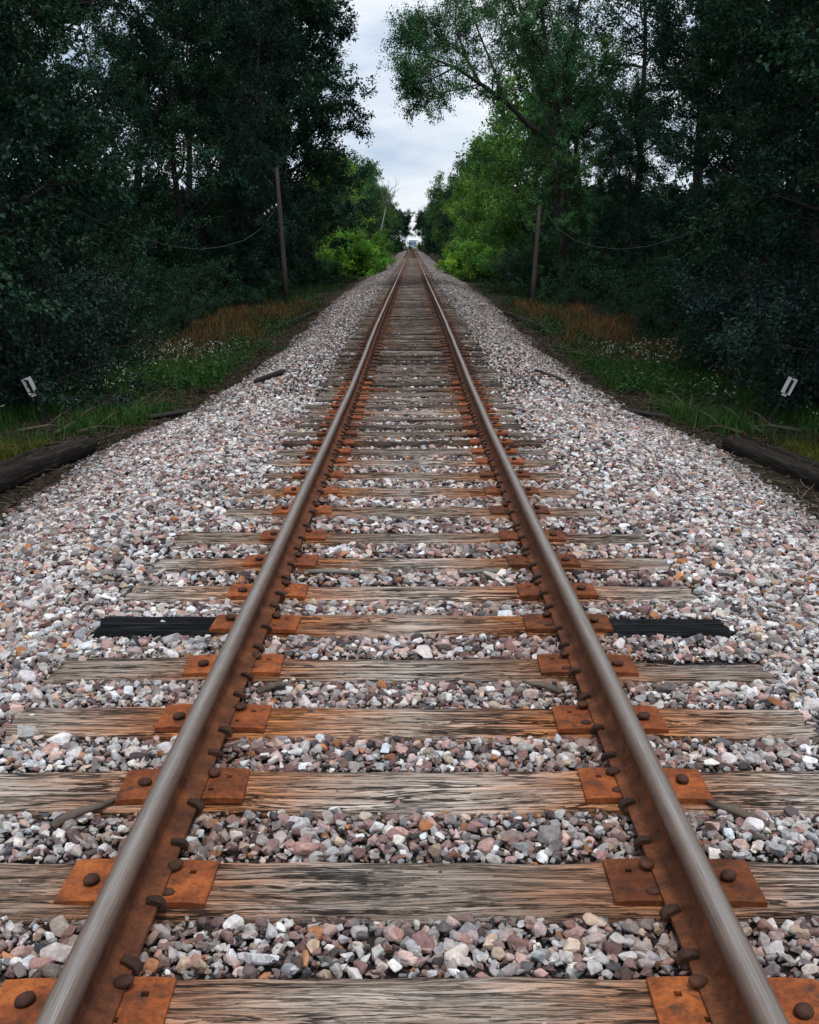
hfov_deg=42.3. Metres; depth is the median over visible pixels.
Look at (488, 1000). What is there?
railway tie
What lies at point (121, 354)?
dark shrub
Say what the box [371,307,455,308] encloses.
railway tie
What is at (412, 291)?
railway tie
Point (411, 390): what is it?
railway tie
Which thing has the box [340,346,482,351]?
railway tie
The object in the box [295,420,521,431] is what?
railway tie
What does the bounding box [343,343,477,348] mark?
railway tie
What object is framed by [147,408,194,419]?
log
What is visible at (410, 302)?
railway tie
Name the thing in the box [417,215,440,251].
tree
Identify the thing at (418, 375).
railway tie
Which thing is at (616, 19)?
forest tree
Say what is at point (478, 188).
green tree
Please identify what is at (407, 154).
sky
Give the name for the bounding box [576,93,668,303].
forest tree
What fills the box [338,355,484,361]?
railway tie
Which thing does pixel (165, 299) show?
dark shrub
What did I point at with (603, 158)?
forest tree
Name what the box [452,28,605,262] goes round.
green tree
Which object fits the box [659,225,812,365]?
dark shrub
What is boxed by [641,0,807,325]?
forest tree
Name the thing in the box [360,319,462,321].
railway tie
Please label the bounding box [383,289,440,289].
railway tie
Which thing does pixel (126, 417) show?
verge grass
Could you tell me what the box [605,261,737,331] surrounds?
dark shrub
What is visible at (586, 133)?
forest tree
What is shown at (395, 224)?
tree
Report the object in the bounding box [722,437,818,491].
old timber
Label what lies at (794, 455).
old timber
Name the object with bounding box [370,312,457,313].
railway tie
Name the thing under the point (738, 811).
stick
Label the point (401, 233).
tree
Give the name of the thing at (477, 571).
stick
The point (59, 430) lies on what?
fallen branch
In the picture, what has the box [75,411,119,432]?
fallen branch
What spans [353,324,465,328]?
railway tie
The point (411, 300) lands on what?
railway tie
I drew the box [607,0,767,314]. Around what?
forest tree
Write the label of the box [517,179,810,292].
deep wood
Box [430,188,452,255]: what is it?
tree
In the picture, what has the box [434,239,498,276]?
bush
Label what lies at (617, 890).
railway tie
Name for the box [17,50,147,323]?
forest tree
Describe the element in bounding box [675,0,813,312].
forest tree
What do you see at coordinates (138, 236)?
sagging cable
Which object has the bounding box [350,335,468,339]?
railway tie
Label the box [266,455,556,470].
railway tie
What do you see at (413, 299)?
railway tie
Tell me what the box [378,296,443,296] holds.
railway tie
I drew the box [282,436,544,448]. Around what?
railway tie
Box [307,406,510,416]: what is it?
railway tie
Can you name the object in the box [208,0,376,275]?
broad tree
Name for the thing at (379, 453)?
railway tie
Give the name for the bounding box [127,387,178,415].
twig heap
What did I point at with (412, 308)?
railway tie
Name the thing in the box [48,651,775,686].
railway tie
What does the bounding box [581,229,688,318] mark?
dark shrub
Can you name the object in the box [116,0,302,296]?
forest tree
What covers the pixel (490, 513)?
railway tie
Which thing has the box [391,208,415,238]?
tree
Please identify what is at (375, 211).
tree
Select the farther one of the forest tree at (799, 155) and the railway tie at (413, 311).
the railway tie at (413, 311)
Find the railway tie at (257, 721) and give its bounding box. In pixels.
[5,700,818,744]
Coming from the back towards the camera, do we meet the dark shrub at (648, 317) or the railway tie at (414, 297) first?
the railway tie at (414, 297)
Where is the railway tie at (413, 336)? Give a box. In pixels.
[356,333,470,337]
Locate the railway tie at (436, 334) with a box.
[357,331,469,335]
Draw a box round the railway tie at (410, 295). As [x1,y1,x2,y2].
[380,295,442,295]
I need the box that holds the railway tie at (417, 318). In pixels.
[366,317,459,318]
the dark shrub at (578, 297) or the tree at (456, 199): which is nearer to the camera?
the dark shrub at (578, 297)
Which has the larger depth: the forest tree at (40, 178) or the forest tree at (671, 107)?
the forest tree at (671, 107)
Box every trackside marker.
[21,376,50,421]
[769,376,797,422]
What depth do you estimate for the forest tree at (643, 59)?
51.44 m
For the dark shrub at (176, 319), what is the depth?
26.95 m
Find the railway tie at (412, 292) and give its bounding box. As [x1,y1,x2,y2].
[381,292,441,292]
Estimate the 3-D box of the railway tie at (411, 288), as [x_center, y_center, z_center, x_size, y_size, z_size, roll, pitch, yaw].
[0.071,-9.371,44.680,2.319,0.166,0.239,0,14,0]
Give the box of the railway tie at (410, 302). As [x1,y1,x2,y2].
[375,301,446,303]
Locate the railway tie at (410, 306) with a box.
[369,306,453,306]
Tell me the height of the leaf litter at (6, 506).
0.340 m
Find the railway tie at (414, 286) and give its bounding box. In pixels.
[385,286,439,286]
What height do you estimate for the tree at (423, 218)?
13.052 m
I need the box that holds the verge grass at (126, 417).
[0,274,818,463]
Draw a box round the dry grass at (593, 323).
[92,293,734,375]
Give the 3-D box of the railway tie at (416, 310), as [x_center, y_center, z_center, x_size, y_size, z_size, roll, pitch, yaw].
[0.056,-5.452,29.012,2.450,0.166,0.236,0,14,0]
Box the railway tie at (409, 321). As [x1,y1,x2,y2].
[361,321,464,322]
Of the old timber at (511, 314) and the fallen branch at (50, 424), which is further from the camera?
the old timber at (511, 314)
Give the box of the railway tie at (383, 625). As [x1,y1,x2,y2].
[92,611,730,640]
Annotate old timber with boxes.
[0,437,97,493]
[0,446,48,467]
[272,311,315,330]
[503,311,546,330]
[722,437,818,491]
[770,446,818,467]
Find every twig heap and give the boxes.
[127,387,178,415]
[640,389,691,412]
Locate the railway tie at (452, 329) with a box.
[357,328,466,331]
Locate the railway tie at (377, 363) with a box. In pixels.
[335,359,487,365]
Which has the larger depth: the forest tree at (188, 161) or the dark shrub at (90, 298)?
the forest tree at (188, 161)
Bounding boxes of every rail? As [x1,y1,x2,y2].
[35,251,408,1023]
[414,249,789,1023]
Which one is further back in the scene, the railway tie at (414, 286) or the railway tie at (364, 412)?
the railway tie at (414, 286)
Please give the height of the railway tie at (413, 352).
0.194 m
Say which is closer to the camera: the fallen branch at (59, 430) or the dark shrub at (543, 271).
the fallen branch at (59, 430)
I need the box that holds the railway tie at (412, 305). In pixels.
[372,305,451,306]
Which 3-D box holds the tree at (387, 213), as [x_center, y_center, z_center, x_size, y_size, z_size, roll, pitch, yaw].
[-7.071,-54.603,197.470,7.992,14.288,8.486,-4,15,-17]
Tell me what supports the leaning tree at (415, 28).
on the ground at (493, 300)
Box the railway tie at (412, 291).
[383,291,442,291]
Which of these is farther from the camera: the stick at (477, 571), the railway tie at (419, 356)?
the railway tie at (419, 356)
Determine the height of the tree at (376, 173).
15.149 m
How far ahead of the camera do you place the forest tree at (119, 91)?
33.15 m
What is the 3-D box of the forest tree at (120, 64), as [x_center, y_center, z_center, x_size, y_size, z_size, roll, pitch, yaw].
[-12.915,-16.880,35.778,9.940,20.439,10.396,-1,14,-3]
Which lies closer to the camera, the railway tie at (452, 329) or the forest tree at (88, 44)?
the railway tie at (452, 329)
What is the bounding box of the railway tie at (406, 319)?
[363,318,459,319]
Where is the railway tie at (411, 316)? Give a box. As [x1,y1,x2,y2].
[366,315,457,317]
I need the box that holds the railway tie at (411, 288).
[384,288,438,288]
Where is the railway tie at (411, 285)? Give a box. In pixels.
[386,285,436,285]
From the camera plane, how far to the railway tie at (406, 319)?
25.54 m
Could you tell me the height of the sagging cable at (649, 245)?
1.597 m
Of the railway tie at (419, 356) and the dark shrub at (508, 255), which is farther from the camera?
the dark shrub at (508, 255)
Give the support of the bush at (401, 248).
on the ground at (493, 300)
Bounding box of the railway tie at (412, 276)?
[390,276,432,276]
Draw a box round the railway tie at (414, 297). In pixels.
[377,296,447,297]
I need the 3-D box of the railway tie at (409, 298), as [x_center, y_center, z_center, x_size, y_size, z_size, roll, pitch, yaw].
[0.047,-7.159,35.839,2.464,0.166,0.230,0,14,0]
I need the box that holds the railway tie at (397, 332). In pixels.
[355,330,472,334]
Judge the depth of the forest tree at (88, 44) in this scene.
62.54 m
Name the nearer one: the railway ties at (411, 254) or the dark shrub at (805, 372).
the dark shrub at (805, 372)
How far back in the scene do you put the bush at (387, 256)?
107.76 m
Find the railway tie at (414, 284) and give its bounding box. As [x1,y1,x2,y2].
[386,284,438,284]
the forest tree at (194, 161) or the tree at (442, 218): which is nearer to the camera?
the forest tree at (194, 161)
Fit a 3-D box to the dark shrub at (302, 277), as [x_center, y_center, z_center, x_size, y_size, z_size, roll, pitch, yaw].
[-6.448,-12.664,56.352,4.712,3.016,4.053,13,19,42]
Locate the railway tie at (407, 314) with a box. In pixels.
[363,313,457,315]
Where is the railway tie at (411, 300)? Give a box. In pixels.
[376,300,446,300]
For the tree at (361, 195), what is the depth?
114.72 m
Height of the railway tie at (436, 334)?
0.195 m
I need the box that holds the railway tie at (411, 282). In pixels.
[387,282,435,282]
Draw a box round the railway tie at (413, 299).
[376,298,446,299]
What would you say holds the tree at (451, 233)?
on the ground at (493, 300)
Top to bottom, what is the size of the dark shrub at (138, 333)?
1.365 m
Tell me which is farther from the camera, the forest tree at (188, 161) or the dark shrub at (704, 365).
the forest tree at (188, 161)
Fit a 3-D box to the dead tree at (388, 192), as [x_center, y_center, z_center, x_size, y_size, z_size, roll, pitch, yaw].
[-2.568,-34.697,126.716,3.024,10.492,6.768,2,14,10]
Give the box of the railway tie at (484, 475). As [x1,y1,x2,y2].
[262,468,561,483]
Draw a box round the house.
[408,238,416,247]
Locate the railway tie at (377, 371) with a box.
[329,366,495,373]
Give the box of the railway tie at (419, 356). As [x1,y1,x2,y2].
[338,352,486,357]
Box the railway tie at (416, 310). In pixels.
[367,310,455,311]
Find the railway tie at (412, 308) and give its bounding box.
[369,308,454,309]
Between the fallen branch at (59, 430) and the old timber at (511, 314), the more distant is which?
the old timber at (511, 314)
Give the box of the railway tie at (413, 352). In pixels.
[338,349,480,354]
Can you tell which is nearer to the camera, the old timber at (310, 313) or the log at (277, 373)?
the log at (277, 373)
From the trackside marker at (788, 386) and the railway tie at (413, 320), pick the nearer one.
the trackside marker at (788, 386)
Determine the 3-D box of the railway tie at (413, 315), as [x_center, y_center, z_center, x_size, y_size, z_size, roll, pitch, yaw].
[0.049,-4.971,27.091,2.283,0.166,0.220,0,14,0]
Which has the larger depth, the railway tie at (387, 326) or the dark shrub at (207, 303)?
the dark shrub at (207, 303)
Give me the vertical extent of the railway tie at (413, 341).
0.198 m
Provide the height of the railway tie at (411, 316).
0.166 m
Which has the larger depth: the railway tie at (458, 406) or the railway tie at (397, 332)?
the railway tie at (397, 332)
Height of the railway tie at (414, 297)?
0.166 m
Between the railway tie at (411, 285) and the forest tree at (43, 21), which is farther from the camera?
the railway tie at (411, 285)
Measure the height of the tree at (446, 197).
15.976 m
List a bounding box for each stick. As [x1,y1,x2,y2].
[49,798,115,828]
[256,680,296,693]
[303,569,365,573]
[457,569,515,573]
[522,680,563,693]
[706,800,768,827]
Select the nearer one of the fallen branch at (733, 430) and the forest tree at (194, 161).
the fallen branch at (733, 430)
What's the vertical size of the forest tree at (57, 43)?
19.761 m
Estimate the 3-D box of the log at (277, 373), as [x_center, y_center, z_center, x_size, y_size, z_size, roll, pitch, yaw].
[-2.099,-2.029,15.902,0.522,0.101,0.134,-16,8,22]
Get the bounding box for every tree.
[0,0,155,420]
[0,0,177,314]
[3,6,126,293]
[8,0,163,207]
[13,2,116,157]
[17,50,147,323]
[22,0,175,186]
[47,0,242,291]
[69,60,174,300]
[82,0,306,253]
[101,0,258,292]
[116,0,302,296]
[150,0,291,269]
[175,0,326,281]
[180,0,379,268]
[199,114,281,304]
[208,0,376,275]
[296,146,368,252]
[305,143,377,255]
[318,160,372,254]
[349,149,393,248]
[350,160,389,242]
[361,176,399,250]
[375,0,637,297]
[375,183,396,246]
[377,184,402,253]
[378,179,398,234]
[382,202,401,243]
[390,209,401,251]
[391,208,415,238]
[392,214,404,238]
[410,209,428,236]
[414,212,435,243]
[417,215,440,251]
[419,195,443,255]
[420,204,436,248]
[424,170,457,256]
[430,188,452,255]
[433,163,481,246]
[435,158,482,258]
[440,131,528,244]
[445,169,492,244]
[450,161,517,244]
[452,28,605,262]
[467,91,546,253]
[504,93,610,301]
[512,0,658,255]
[521,44,614,269]
[523,0,754,284]
[557,0,779,211]
[562,70,668,290]
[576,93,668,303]
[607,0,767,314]
[637,1,769,202]
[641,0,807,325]
[649,0,802,183]
[673,0,818,319]
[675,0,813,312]
[682,0,806,208]
[688,0,818,416]
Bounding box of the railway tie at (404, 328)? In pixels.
[361,326,466,329]
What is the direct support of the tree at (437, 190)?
on the ground at (493, 300)
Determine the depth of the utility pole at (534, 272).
44.11 m
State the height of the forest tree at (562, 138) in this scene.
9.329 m
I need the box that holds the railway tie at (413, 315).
[367,314,455,315]
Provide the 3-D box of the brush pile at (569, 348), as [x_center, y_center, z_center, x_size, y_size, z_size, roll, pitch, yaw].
[4.055,-3.138,21.666,2.957,1.172,2.887,-7,16,-28]
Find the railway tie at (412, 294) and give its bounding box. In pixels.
[380,294,444,295]
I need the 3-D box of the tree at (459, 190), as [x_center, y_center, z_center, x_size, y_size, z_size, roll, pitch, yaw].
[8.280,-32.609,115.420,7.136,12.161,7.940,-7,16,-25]
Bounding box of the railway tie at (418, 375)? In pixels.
[325,370,495,378]
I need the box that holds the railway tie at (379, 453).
[277,445,548,459]
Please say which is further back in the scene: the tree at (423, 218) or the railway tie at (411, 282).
the tree at (423, 218)
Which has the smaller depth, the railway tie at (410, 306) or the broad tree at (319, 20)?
the railway tie at (410, 306)
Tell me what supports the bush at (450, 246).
on the ground at (493, 300)
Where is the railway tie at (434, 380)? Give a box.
[327,375,497,382]
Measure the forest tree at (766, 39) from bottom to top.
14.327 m
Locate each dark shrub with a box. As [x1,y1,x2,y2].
[0,224,156,417]
[0,227,140,394]
[6,259,176,363]
[36,236,181,352]
[86,252,220,332]
[87,306,152,353]
[88,340,153,373]
[121,251,241,314]
[148,301,203,336]
[173,281,233,320]
[204,252,295,296]
[206,239,279,304]
[221,280,266,309]
[270,251,331,290]
[482,243,538,285]
[495,234,553,289]
[519,249,622,297]
[520,272,567,300]
[540,247,646,304]
[544,285,595,311]
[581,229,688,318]
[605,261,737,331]
[624,289,678,340]
[656,312,722,358]
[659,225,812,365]
[665,260,804,336]
[670,325,735,374]
[673,237,818,399]
[699,252,818,417]
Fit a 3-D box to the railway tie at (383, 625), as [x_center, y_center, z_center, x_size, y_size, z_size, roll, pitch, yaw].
[0.010,0.573,4.924,2.922,0.191,0.249,0,14,0]
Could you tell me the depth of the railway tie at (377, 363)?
16.39 m
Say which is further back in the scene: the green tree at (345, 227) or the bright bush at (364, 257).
the green tree at (345, 227)
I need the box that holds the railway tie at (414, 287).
[384,287,441,287]
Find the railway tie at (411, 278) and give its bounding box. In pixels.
[389,278,433,278]
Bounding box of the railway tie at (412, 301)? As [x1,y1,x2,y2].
[375,301,448,301]
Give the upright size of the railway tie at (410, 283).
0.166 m
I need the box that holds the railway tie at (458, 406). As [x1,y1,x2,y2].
[305,400,513,410]
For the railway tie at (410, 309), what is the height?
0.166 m
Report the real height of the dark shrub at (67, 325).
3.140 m
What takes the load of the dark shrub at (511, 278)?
on the ground at (493, 300)
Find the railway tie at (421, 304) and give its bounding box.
[371,304,449,305]
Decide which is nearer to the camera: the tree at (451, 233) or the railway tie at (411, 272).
the railway tie at (411, 272)
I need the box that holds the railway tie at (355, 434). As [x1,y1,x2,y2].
[284,427,534,440]
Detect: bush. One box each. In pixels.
[313,256,346,279]
[314,226,398,276]
[374,248,397,268]
[391,239,413,252]
[415,241,437,252]
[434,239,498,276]
[440,237,495,272]
[454,241,522,281]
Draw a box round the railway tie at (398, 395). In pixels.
[318,389,502,398]
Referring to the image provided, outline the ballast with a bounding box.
[0,270,818,1023]
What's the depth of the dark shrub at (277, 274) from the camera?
48.81 m
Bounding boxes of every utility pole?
[263,168,288,300]
[530,205,554,302]
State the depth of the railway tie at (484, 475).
8.29 m
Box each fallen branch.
[18,410,76,431]
[55,406,95,433]
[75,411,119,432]
[699,411,743,433]
[723,406,763,432]
[742,410,800,432]
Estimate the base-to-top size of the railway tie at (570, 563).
0.192 m
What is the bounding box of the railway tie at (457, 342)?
[348,340,478,345]
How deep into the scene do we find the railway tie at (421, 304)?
31.95 m
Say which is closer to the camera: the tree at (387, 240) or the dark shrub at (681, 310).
the dark shrub at (681, 310)
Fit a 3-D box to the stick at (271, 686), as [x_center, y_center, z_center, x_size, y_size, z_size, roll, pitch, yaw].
[-0.525,0.681,4.175,0.176,0.030,0.036,-10,17,-35]
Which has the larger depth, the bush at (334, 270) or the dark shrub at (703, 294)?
the bush at (334, 270)
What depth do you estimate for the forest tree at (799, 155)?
15.52 m
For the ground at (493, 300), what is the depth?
15.45 m
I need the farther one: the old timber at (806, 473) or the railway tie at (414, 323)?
the railway tie at (414, 323)
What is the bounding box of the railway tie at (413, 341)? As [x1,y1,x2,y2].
[346,338,474,343]
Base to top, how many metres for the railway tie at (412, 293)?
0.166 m
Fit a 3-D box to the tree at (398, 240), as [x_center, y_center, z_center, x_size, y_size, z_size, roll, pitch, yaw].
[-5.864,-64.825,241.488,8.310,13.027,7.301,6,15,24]
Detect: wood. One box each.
[5,163,318,329]
[444,166,609,243]
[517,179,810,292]
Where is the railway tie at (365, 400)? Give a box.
[315,395,504,403]
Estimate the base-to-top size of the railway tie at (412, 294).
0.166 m
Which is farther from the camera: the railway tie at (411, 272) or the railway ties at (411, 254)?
the railway ties at (411, 254)
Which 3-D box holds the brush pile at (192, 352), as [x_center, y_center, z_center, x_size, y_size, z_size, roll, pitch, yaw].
[-4.510,-3.138,21.666,2.957,1.172,2.887,-7,16,-28]
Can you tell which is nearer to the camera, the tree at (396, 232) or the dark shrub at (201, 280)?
the dark shrub at (201, 280)
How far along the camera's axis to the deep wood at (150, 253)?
52.96 m
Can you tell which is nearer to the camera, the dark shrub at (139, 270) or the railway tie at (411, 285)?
the dark shrub at (139, 270)
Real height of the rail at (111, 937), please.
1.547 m
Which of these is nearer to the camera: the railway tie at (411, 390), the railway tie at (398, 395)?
the railway tie at (398, 395)
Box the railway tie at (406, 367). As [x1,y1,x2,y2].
[335,363,484,369]
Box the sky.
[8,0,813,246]
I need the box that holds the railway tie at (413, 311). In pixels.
[370,311,454,312]
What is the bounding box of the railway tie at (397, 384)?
[319,380,499,387]
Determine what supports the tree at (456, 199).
on the ground at (493, 300)
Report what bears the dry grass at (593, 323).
on the ground at (493, 300)
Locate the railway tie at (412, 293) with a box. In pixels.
[381,293,443,293]
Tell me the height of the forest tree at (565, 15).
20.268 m
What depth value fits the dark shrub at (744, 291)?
18.00 m
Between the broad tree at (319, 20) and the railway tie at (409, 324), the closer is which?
the railway tie at (409, 324)
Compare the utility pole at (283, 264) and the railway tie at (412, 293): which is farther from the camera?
the utility pole at (283, 264)
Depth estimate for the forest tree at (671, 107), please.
63.63 m
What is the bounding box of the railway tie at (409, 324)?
[355,322,464,325]
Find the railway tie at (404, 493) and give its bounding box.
[245,484,576,500]
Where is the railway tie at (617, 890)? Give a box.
[0,858,818,924]
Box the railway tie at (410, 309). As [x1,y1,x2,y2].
[369,309,453,310]
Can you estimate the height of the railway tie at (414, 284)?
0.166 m
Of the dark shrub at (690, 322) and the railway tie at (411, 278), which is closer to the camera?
the dark shrub at (690, 322)
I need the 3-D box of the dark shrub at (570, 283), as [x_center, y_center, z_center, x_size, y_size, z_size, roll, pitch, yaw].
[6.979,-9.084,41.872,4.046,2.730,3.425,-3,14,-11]
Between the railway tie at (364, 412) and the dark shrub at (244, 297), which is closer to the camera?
the railway tie at (364, 412)
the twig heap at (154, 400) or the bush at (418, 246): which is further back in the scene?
the bush at (418, 246)
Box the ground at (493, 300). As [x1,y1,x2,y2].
[0,253,818,518]
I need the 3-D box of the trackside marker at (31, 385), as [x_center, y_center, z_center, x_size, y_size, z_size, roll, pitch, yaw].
[-5.112,-1.494,14.637,0.135,0.782,0.044,-22,16,6]
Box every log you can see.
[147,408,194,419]
[253,369,285,384]
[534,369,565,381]
[624,408,669,417]
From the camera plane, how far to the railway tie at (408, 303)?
32.36 m
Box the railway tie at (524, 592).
[123,580,697,606]
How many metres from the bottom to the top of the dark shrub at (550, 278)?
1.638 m
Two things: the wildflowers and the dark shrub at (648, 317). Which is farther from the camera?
the dark shrub at (648, 317)
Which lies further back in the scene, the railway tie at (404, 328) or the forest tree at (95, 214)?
the forest tree at (95, 214)
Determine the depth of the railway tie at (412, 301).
33.85 m
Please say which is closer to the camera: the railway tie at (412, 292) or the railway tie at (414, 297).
the railway tie at (414, 297)
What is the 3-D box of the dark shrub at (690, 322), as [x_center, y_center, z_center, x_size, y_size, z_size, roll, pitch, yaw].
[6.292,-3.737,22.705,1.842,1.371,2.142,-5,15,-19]
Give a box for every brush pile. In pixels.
[121,329,272,362]
[543,328,684,365]
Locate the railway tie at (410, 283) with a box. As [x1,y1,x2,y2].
[386,283,436,283]
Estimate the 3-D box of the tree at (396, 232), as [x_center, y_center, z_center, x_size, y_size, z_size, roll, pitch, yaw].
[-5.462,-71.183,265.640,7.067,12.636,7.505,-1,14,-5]
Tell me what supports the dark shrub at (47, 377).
on the ground at (493, 300)
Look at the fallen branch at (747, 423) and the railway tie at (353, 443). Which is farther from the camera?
the fallen branch at (747, 423)
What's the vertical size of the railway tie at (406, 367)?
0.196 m
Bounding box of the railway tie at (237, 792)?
[0,767,818,819]
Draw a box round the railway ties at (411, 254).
[404,250,419,257]
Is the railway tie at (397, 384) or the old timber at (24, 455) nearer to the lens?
the old timber at (24, 455)
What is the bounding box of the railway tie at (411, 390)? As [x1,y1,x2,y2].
[327,384,503,393]
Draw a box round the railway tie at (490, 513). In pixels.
[224,502,600,521]
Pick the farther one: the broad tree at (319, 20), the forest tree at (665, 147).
the broad tree at (319, 20)
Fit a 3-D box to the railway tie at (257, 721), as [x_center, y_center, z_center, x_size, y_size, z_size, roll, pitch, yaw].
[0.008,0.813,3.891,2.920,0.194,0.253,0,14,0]
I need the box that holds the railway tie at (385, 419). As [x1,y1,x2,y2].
[299,413,515,423]
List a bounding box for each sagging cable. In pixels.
[36,181,273,249]
[544,185,777,249]
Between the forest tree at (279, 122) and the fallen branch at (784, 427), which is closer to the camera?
the fallen branch at (784, 427)
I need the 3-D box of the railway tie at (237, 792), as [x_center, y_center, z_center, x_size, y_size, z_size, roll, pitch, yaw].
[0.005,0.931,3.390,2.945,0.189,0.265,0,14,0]
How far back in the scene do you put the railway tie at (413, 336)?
20.77 m
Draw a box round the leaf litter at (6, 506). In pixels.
[0,303,818,519]
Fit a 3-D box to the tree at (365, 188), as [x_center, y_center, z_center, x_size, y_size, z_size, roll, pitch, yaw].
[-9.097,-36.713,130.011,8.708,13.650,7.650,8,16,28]
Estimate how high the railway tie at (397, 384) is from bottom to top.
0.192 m
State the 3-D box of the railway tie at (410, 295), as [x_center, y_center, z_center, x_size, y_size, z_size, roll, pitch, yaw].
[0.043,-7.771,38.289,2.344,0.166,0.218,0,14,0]
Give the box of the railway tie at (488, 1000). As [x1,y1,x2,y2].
[0,974,818,1023]
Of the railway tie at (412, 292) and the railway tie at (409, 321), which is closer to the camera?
the railway tie at (409, 321)
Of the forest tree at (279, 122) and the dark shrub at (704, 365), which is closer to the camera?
the dark shrub at (704, 365)
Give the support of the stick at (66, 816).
on the ballast
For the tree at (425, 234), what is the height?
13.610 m
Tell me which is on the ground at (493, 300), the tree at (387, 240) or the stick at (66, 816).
the tree at (387, 240)
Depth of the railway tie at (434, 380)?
14.48 m
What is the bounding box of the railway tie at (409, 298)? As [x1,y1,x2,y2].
[375,298,446,298]
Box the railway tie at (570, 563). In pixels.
[154,552,669,575]
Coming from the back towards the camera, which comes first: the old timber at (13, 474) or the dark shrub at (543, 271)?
the dark shrub at (543, 271)
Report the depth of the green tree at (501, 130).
93.98 m
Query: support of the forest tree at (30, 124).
on the ground at (493, 300)
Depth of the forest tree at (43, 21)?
19.60 m
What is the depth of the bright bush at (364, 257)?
84.67 m
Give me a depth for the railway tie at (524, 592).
5.36 m
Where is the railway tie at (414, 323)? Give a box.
[360,321,467,325]
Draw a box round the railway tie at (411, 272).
[394,272,428,272]
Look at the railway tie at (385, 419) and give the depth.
11.21 m
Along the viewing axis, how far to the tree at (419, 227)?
281.25 m
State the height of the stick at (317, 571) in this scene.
0.028 m
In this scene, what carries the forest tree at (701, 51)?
on the ground at (493, 300)
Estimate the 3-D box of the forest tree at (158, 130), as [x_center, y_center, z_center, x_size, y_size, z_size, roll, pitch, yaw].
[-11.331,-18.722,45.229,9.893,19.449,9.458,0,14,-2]
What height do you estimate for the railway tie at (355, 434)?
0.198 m
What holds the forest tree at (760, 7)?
on the ground at (493, 300)
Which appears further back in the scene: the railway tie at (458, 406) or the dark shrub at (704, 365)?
the dark shrub at (704, 365)
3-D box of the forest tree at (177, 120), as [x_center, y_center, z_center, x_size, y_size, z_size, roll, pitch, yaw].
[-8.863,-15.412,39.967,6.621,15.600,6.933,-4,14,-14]
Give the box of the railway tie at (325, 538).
[174,527,649,548]
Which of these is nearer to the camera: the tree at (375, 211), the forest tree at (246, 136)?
the forest tree at (246, 136)
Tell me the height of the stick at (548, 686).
0.025 m
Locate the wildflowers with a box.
[3,336,816,426]
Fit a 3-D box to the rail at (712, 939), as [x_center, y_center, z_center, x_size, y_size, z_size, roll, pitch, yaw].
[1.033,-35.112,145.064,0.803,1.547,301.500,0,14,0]
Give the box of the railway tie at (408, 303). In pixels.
[380,303,441,304]
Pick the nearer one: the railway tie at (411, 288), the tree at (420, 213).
the railway tie at (411, 288)
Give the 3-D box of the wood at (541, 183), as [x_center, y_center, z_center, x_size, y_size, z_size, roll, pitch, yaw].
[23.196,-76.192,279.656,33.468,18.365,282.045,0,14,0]

